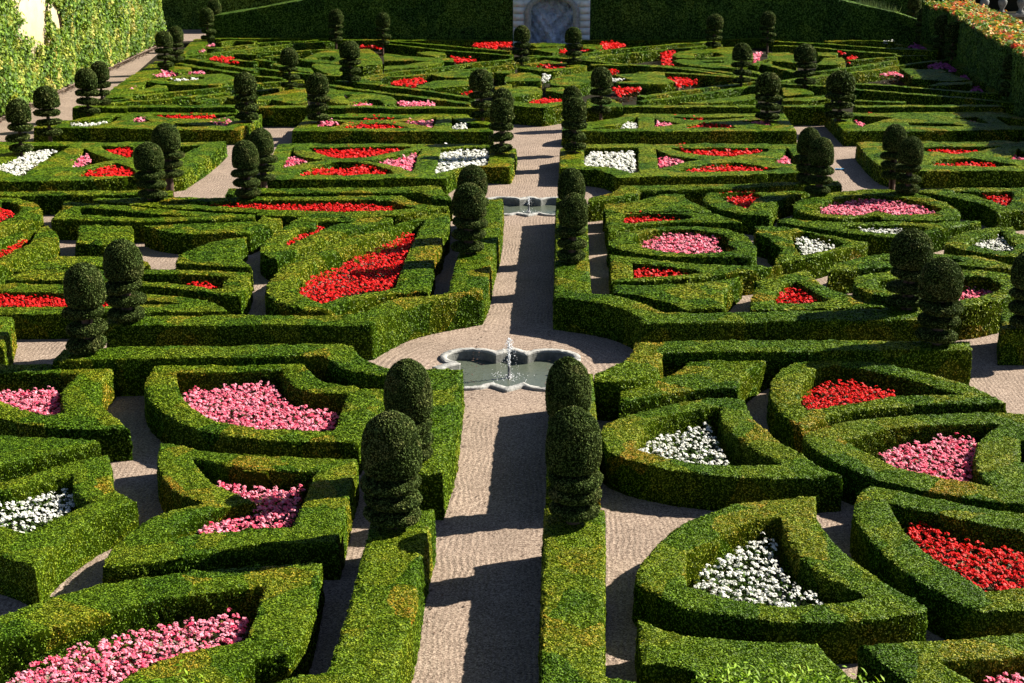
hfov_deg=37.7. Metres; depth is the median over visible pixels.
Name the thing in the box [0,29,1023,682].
gravel ground
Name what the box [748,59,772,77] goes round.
box hedge
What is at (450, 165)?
flower bed
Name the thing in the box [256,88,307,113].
box hedge
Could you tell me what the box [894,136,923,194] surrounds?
topiary
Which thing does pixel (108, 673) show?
flower bed
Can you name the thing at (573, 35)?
topiary
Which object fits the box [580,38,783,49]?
box hedge
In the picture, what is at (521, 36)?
topiary
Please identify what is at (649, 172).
box hedge
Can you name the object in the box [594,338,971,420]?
box hedge
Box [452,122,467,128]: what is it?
flower bed
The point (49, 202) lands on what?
box hedge
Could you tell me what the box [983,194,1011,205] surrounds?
flower bed
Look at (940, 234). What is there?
box hedge
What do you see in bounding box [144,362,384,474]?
box hedge
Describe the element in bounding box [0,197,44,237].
box hedge
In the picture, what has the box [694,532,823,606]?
flower bed
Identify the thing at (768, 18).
topiary
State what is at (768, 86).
topiary
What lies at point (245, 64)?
box hedge
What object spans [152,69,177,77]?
flower bed
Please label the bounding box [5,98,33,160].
topiary
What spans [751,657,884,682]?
young shrub
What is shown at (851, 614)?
box hedge
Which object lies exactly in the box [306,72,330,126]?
topiary
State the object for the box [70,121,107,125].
flower bed
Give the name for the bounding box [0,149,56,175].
flower bed
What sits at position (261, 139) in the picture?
topiary
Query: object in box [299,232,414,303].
flower bed
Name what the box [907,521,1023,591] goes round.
flower bed
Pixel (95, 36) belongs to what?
climbing vine
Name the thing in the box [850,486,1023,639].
box hedge
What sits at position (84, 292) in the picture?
topiary
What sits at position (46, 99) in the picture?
topiary
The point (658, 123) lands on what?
flower bed
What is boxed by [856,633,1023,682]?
box hedge
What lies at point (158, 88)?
box hedge
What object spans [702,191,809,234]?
box hedge
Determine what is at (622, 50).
box hedge
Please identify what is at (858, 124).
flower bed
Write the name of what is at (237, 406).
flower bed
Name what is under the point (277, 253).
box hedge
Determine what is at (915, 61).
box hedge
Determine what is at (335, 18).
topiary
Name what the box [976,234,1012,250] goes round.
flower bed
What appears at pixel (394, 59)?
box hedge
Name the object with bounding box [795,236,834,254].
flower bed
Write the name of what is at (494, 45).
flower bed
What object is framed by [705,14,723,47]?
topiary
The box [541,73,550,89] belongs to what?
flower bed
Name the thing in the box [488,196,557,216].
fountain
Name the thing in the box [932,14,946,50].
topiary
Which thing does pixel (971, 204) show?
box hedge
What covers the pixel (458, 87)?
box hedge
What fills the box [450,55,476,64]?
flower bed
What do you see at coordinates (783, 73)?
box hedge
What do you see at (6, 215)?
flower bed
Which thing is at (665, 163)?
flower bed
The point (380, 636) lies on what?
box hedge
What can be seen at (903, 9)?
tall hedge
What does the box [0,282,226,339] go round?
box hedge
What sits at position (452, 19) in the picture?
tall hedge
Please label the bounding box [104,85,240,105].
box hedge
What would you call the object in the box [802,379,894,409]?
flower bed
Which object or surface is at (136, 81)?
box hedge
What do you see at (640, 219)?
flower bed
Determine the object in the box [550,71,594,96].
box hedge
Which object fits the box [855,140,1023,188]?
box hedge
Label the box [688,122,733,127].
flower bed
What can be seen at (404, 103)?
flower bed
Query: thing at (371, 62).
box hedge
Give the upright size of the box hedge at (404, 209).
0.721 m
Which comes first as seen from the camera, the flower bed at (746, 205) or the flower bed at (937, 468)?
the flower bed at (937, 468)
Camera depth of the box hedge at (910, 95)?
69.71 m
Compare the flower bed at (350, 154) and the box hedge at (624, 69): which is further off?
the box hedge at (624, 69)
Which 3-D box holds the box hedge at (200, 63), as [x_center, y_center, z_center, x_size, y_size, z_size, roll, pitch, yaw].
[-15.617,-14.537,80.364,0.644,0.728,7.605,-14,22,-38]
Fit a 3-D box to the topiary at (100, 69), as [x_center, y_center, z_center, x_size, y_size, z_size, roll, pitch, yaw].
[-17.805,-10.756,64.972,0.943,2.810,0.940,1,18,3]
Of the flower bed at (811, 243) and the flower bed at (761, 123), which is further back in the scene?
the flower bed at (761, 123)
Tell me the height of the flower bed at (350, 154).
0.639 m
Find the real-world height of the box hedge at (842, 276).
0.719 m
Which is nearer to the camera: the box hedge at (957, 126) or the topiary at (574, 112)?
the topiary at (574, 112)
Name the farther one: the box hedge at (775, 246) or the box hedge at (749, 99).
the box hedge at (749, 99)
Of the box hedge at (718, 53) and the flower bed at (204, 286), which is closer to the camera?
the flower bed at (204, 286)
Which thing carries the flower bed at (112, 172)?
on the gravel ground at (490, 535)
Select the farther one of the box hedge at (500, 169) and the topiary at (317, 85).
the topiary at (317, 85)
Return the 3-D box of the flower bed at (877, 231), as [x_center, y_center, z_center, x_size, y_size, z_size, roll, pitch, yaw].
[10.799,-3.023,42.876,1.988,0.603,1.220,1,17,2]
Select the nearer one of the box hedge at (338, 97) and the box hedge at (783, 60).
the box hedge at (338, 97)
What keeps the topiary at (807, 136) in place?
on the gravel ground at (490, 535)
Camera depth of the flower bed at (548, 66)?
79.74 m
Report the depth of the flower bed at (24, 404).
28.97 m
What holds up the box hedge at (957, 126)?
on the gravel ground at (490, 535)
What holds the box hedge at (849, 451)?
on the gravel ground at (490, 535)
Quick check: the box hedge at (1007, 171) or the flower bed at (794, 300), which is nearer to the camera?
the flower bed at (794, 300)
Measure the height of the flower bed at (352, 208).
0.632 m
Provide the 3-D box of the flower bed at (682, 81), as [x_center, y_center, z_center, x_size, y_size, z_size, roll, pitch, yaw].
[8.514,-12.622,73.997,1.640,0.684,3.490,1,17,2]
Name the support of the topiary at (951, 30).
on the gravel ground at (490, 535)
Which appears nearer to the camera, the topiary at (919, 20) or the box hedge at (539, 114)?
the box hedge at (539, 114)
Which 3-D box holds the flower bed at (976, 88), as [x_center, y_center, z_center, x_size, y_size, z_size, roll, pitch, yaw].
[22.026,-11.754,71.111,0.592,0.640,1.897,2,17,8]
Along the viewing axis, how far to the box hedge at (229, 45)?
89.73 m
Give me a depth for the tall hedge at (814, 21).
92.99 m
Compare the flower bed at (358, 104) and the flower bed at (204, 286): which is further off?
the flower bed at (358, 104)
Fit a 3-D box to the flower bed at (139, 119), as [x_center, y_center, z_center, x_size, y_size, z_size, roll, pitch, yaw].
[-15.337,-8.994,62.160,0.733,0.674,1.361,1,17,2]
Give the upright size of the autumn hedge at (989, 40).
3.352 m
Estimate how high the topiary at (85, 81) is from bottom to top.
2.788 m
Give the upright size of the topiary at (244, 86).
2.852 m
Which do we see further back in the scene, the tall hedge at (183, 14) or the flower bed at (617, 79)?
the tall hedge at (183, 14)
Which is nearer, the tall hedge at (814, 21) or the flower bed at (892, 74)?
the flower bed at (892, 74)
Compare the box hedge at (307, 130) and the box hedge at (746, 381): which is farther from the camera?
the box hedge at (307, 130)
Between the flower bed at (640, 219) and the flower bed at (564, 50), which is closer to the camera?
the flower bed at (640, 219)
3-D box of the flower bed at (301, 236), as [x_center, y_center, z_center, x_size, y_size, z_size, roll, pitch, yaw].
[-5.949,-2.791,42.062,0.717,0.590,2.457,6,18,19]
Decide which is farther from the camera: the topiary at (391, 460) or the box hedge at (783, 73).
the box hedge at (783, 73)
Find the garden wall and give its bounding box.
[0,0,159,115]
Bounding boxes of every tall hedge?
[160,0,290,29]
[205,0,512,45]
[590,0,921,47]
[849,0,953,15]
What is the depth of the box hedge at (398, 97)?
68.40 m
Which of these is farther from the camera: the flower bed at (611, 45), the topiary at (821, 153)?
the flower bed at (611, 45)
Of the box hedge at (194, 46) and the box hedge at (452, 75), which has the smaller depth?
the box hedge at (452, 75)
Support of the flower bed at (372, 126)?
on the gravel ground at (490, 535)
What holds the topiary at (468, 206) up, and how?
on the gravel ground at (490, 535)
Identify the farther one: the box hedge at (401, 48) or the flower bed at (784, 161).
the box hedge at (401, 48)
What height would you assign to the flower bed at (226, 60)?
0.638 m
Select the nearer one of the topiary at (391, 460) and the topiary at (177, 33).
the topiary at (391, 460)
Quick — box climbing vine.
[0,0,166,116]
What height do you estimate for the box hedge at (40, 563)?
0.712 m
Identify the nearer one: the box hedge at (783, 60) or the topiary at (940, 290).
the topiary at (940, 290)
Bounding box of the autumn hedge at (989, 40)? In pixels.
[920,0,1023,117]
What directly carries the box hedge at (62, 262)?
on the gravel ground at (490, 535)
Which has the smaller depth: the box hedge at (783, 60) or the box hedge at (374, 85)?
the box hedge at (374, 85)
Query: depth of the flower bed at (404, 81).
73.68 m
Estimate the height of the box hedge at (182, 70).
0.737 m
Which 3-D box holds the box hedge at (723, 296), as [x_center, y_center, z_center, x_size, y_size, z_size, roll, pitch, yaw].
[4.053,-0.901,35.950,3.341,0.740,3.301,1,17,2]
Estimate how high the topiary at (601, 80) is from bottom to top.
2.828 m
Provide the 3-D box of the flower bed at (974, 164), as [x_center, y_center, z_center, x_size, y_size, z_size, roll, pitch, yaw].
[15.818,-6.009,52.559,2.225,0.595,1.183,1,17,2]
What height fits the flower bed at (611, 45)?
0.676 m
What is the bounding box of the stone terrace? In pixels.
[957,0,1023,21]
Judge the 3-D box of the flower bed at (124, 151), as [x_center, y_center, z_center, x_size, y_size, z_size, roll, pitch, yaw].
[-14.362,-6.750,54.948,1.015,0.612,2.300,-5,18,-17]
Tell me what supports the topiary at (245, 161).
on the gravel ground at (490, 535)
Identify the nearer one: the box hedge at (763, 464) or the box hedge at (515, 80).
the box hedge at (763, 464)
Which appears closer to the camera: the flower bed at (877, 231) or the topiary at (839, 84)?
the flower bed at (877, 231)
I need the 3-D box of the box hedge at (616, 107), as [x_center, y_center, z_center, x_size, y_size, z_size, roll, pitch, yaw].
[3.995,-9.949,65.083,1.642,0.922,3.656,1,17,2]
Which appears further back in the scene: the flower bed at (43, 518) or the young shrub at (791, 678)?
the flower bed at (43, 518)
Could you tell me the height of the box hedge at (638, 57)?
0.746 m
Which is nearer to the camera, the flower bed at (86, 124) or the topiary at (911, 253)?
the topiary at (911, 253)
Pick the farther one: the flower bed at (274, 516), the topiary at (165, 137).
the topiary at (165, 137)
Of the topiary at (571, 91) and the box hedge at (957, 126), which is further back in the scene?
the box hedge at (957, 126)
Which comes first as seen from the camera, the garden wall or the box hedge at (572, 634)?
the box hedge at (572, 634)
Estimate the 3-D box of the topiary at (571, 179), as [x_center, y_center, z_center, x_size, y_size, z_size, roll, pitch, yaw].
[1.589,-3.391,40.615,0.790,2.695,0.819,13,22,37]
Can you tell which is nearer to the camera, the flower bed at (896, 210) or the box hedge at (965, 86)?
the flower bed at (896, 210)
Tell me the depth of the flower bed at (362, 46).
89.02 m
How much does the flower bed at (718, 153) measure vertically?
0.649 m
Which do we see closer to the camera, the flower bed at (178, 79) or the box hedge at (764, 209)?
the box hedge at (764, 209)
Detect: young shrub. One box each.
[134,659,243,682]
[691,656,789,682]
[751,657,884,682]
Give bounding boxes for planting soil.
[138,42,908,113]
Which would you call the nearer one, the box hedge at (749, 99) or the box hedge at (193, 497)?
the box hedge at (193, 497)
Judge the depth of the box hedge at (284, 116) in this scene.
63.51 m
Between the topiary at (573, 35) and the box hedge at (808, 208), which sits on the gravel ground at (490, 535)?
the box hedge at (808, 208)
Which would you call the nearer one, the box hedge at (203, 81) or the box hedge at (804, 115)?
the box hedge at (804, 115)
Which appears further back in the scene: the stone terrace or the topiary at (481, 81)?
the stone terrace
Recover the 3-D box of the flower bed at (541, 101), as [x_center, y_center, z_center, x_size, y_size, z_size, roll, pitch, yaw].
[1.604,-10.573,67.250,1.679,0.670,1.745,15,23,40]
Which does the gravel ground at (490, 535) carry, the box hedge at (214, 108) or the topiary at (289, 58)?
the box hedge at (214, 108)
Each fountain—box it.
[432,338,580,392]
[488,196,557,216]
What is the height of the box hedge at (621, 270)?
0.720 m
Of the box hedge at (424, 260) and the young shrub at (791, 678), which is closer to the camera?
the young shrub at (791, 678)
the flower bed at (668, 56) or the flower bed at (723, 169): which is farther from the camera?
the flower bed at (668, 56)
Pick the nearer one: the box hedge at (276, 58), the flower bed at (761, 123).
the flower bed at (761, 123)
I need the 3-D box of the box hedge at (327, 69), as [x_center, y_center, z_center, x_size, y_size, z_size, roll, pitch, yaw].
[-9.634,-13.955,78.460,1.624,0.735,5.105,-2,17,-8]
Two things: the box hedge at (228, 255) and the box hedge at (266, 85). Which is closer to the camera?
the box hedge at (228, 255)
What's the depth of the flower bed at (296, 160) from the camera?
53.06 m
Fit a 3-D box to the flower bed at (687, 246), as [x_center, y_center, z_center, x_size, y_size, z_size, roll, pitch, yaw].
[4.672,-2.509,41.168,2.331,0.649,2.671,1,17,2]
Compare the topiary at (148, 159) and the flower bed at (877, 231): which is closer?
the flower bed at (877, 231)
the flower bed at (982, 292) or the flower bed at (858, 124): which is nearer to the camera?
the flower bed at (982, 292)
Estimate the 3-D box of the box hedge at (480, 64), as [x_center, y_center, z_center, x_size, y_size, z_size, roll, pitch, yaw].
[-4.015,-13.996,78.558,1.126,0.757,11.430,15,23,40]
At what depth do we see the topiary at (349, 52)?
72.46 m
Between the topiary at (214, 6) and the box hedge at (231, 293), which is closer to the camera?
the box hedge at (231, 293)
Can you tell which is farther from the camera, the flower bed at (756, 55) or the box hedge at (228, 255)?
the flower bed at (756, 55)
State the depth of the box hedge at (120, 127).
59.90 m
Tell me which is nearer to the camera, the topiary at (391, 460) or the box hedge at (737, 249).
the topiary at (391, 460)
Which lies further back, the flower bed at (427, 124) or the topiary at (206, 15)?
the topiary at (206, 15)
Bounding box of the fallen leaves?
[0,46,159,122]
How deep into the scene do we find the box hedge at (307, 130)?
59.03 m
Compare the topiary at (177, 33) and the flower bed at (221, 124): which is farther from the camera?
the topiary at (177, 33)
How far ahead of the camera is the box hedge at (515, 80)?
73.89 m
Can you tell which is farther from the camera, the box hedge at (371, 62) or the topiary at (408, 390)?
the box hedge at (371, 62)
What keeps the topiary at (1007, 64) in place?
on the gravel ground at (490, 535)
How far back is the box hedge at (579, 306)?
33.10 m
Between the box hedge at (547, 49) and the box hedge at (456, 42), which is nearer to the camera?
the box hedge at (547, 49)
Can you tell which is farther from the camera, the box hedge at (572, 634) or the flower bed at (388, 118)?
the flower bed at (388, 118)
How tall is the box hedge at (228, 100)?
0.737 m
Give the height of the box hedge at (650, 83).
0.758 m
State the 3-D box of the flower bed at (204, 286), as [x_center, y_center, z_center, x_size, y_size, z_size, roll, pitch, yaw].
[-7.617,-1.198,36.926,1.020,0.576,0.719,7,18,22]
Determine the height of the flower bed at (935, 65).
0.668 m
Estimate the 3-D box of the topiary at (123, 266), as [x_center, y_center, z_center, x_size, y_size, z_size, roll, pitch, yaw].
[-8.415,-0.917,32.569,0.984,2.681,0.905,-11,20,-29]
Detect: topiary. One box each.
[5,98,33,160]
[32,85,62,141]
[61,262,107,354]
[74,68,100,115]
[90,61,111,105]
[103,238,146,322]
[133,141,167,199]
[151,122,184,196]
[154,31,174,72]
[168,26,183,62]
[198,7,216,44]
[207,0,221,14]
[230,140,260,198]
[233,71,258,120]
[249,127,277,187]
[279,47,299,88]
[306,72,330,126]
[328,9,343,48]
[339,40,361,81]
[359,409,422,529]
[375,12,391,55]
[383,358,433,462]
[450,182,487,253]
[457,164,489,228]
[468,68,493,120]
[488,97,513,153]
[492,87,514,142]
[511,25,530,65]
[545,356,591,423]
[545,405,603,524]
[554,192,587,262]
[556,167,585,226]
[561,85,582,142]
[562,96,587,151]
[564,27,582,63]
[590,66,611,119]
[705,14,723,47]
[731,42,751,86]
[755,71,781,124]
[759,11,775,53]
[793,43,817,88]
[793,126,820,183]
[804,137,834,194]
[824,70,855,120]
[880,124,906,189]
[885,228,933,309]
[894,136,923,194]
[906,0,921,17]
[914,7,922,39]
[914,256,964,345]
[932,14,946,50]
[942,21,958,61]
[999,54,1012,96]
[1008,251,1023,362]
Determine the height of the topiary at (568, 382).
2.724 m
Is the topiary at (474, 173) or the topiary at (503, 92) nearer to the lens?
the topiary at (474, 173)
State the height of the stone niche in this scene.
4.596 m
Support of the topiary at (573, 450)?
on the gravel ground at (490, 535)
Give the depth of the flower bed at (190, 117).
62.80 m
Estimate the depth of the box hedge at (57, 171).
52.10 m
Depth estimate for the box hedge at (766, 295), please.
35.47 m
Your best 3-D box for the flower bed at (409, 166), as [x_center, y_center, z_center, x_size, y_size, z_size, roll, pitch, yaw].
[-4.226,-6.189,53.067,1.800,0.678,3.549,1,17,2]
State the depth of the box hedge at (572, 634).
20.01 m
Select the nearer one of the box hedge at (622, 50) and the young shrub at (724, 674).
the young shrub at (724, 674)
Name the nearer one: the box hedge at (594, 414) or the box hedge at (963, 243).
the box hedge at (594, 414)
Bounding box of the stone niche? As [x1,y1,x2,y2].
[513,0,589,45]
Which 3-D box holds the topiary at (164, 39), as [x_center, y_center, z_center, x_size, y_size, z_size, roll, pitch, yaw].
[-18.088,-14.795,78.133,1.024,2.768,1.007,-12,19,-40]
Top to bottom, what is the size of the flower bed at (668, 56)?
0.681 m
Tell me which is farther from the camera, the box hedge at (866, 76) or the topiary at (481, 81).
the box hedge at (866, 76)
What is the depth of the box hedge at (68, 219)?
43.61 m
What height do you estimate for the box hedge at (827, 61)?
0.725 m
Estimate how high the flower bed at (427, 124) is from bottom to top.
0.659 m
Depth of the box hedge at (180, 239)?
42.16 m
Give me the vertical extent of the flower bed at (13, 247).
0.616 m
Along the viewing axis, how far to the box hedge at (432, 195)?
47.19 m
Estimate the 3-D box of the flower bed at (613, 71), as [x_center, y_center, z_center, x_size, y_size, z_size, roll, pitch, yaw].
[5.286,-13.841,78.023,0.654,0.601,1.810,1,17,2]
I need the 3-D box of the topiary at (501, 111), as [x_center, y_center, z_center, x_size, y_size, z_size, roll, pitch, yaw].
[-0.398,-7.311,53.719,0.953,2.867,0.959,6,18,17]
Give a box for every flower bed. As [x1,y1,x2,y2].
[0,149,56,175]
[0,207,15,222]
[0,239,26,256]
[0,294,107,306]
[0,386,60,414]
[0,488,74,533]
[6,608,250,682]
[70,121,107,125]
[73,153,91,166]
[81,165,133,176]
[106,147,132,156]
[133,117,146,121]
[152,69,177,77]
[157,112,214,118]
[170,76,197,80]
[182,381,338,431]
[187,281,215,288]
[188,70,204,74]
[197,480,305,532]
[206,202,392,211]
[209,55,238,63]
[211,118,231,125]
[283,156,306,167]
[287,226,323,245]
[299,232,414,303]
[300,164,387,175]
[314,145,403,157]
[318,118,338,126]
[336,120,403,128]
[349,114,393,119]
[353,102,371,105]
[359,44,382,55]
[380,152,417,171]
[390,77,426,87]
[397,100,434,106]
[406,118,433,127]
[435,142,489,172]
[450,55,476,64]
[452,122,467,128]
[472,41,513,50]
[529,97,561,103]
[535,62,564,68]
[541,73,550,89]
[559,48,566,55]
[580,40,625,52]
[584,150,635,172]
[610,69,619,76]
[611,78,624,89]
[612,86,641,102]
[620,121,637,128]
[623,211,681,223]
[633,267,687,277]
[638,422,729,465]
[643,232,721,253]
[655,120,674,125]
[658,156,683,168]
[660,50,675,65]
[667,76,699,90]
[681,143,761,156]
[686,164,766,171]
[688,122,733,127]
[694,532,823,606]
[726,190,758,208]
[749,119,770,125]
[753,51,762,62]
[776,285,815,303]
[777,156,791,163]
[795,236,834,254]
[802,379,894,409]
[820,198,935,215]
[846,55,857,62]
[854,120,864,126]
[858,227,901,233]
[879,71,904,84]
[879,432,976,482]
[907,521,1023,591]
[908,42,925,48]
[927,61,956,73]
[927,149,977,153]
[936,161,995,166]
[959,286,992,299]
[970,86,982,91]
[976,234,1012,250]
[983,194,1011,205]
[984,672,1023,682]
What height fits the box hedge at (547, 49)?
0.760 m
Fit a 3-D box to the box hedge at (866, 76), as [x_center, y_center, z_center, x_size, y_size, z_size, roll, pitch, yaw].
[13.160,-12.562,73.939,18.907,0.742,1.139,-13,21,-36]
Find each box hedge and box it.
[0,141,227,191]
[0,190,173,214]
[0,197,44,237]
[0,225,60,283]
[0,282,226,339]
[0,316,17,364]
[0,364,133,461]
[0,435,101,481]
[0,455,138,605]
[0,562,324,682]
[5,268,252,314]
[13,255,150,274]
[33,112,262,144]
[51,201,255,242]
[52,343,389,396]
[72,104,238,119]
[74,224,134,256]
[92,195,449,227]
[102,443,359,583]
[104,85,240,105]
[106,61,164,99]
[106,198,504,359]
[129,85,167,94]
[144,215,282,254]
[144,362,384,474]
[146,73,233,91]
[163,61,259,76]
[168,66,191,76]
[175,237,254,291]
[180,41,334,62]
[182,39,208,54]
[182,58,259,74]
[193,94,240,111]
[206,40,257,53]
[214,38,509,49]
[214,59,258,70]
[225,185,452,220]
[234,40,331,60]
[253,59,343,83]
[253,75,307,102]
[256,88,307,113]
[257,143,517,194]
[258,105,493,126]
[260,217,393,280]
[262,54,302,66]
[265,213,450,315]
[277,509,436,682]
[292,113,493,144]
[302,49,382,76]
[312,63,342,74]
[325,84,470,106]
[326,88,396,106]
[333,80,475,102]
[343,65,514,87]
[361,59,514,78]
[383,51,454,65]
[384,40,513,62]
[384,61,443,72]
[416,79,473,95]
[417,368,464,519]
[429,69,491,80]
[494,70,511,92]
[504,72,541,89]
[509,41,720,69]
[510,86,542,103]
[510,101,563,126]
[517,60,586,82]
[527,55,738,76]
[529,43,565,55]
[538,508,636,682]
[545,87,564,101]
[545,374,600,508]
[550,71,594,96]
[552,198,923,349]
[559,143,799,192]
[561,113,796,145]
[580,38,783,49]
[581,44,722,63]
[582,44,602,52]
[586,98,622,122]
[588,181,842,221]
[590,64,734,74]
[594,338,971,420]
[599,397,842,512]
[602,193,710,231]
[604,211,742,251]
[606,226,756,267]
[608,255,781,295]
[612,71,675,95]
[612,276,742,312]
[618,359,767,418]
[623,104,760,114]
[632,495,927,664]
[634,620,856,682]
[636,65,898,104]
[665,72,736,86]
[672,47,752,63]
[672,59,751,71]
[677,94,757,105]
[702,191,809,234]
[735,63,800,81]
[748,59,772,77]
[750,270,893,312]
[753,226,867,278]
[766,358,1006,452]
[767,52,796,69]
[768,41,940,60]
[772,45,896,60]
[776,218,981,255]
[779,83,1013,114]
[780,104,831,125]
[781,87,830,104]
[792,189,960,223]
[801,412,1023,513]
[816,52,845,70]
[824,40,907,47]
[825,111,1023,145]
[826,253,1011,293]
[846,47,948,73]
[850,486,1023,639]
[852,104,1004,112]
[852,270,1014,339]
[854,99,905,105]
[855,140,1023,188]
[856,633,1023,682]
[899,68,970,87]
[918,187,1023,230]
[927,81,973,90]
[943,226,1023,264]
[950,59,998,92]
[996,308,1023,365]
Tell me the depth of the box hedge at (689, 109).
63.84 m
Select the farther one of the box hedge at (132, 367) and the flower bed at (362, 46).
the flower bed at (362, 46)
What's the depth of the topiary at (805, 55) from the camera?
71.22 m
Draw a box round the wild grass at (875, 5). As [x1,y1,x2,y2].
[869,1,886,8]
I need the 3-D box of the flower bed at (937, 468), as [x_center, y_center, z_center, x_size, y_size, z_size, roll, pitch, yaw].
[7.237,2.124,26.177,1.706,0.556,2.422,6,18,20]
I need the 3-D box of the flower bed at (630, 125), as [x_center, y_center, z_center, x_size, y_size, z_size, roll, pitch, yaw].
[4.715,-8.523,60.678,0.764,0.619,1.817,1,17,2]
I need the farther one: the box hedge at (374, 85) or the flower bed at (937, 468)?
the box hedge at (374, 85)
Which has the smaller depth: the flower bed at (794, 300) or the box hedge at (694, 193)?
the flower bed at (794, 300)
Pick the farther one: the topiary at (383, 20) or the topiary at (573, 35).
the topiary at (383, 20)
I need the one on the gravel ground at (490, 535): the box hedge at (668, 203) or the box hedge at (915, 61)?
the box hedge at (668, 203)
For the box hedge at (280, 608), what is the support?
on the gravel ground at (490, 535)
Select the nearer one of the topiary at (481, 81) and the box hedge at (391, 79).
the topiary at (481, 81)
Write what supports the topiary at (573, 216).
on the gravel ground at (490, 535)
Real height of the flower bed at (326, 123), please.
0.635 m
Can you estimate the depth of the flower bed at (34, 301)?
35.45 m
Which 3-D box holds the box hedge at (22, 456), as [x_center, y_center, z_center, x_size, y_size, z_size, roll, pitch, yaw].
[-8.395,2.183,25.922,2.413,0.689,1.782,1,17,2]
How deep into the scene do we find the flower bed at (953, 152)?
55.06 m
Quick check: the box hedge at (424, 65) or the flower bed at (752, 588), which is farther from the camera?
the box hedge at (424, 65)
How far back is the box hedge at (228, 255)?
38.99 m
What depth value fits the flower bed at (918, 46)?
89.36 m
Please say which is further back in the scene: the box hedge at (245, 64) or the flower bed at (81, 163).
the box hedge at (245, 64)
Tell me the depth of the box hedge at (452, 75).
75.66 m
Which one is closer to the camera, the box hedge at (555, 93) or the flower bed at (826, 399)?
the flower bed at (826, 399)
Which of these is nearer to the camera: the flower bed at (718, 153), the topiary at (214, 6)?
the flower bed at (718, 153)
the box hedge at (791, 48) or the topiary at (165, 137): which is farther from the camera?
the box hedge at (791, 48)
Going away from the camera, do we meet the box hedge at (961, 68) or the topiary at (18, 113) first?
the topiary at (18, 113)
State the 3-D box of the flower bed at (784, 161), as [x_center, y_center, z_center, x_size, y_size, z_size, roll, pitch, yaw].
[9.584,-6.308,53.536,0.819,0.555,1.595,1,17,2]
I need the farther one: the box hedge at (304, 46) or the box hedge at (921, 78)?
the box hedge at (304, 46)
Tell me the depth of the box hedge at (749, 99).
66.75 m
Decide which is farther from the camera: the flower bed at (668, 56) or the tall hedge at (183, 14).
the tall hedge at (183, 14)
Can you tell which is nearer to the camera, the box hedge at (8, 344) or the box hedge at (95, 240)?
the box hedge at (8, 344)
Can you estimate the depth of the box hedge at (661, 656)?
18.97 m
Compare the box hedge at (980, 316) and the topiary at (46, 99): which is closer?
the box hedge at (980, 316)
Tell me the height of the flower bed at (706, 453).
0.499 m
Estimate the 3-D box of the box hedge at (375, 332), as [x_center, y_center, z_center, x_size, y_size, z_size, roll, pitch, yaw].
[-2.523,-1.597,37.882,6.035,0.910,16.013,10,20,29]
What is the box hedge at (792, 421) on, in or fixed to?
on the gravel ground at (490, 535)
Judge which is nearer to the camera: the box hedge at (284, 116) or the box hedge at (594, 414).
the box hedge at (594, 414)
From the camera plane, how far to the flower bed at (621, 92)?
70.77 m
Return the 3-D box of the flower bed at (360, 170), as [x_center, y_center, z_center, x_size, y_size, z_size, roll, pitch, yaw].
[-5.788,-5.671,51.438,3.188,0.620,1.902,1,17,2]
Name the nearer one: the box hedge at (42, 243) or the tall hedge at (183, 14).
the box hedge at (42, 243)
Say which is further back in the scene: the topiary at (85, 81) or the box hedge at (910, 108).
the box hedge at (910, 108)
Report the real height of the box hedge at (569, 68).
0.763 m
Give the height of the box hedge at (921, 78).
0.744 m
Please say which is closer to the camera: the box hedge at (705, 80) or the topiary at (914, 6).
the box hedge at (705, 80)
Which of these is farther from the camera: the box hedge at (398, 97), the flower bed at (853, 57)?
the flower bed at (853, 57)
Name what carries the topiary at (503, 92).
on the gravel ground at (490, 535)
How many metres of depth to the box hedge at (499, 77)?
76.50 m
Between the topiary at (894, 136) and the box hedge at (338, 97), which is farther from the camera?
the box hedge at (338, 97)
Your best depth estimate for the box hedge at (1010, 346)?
32.27 m
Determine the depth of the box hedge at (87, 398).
27.80 m
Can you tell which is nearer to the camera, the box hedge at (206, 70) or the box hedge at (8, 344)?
the box hedge at (8, 344)
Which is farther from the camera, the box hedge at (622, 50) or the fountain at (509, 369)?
the box hedge at (622, 50)
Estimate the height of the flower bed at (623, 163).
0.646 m
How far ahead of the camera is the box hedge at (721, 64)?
80.20 m
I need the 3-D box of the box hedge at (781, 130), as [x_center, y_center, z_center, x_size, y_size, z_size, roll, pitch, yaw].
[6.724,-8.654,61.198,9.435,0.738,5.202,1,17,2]
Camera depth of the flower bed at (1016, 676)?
18.81 m
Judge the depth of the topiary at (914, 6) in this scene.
99.41 m

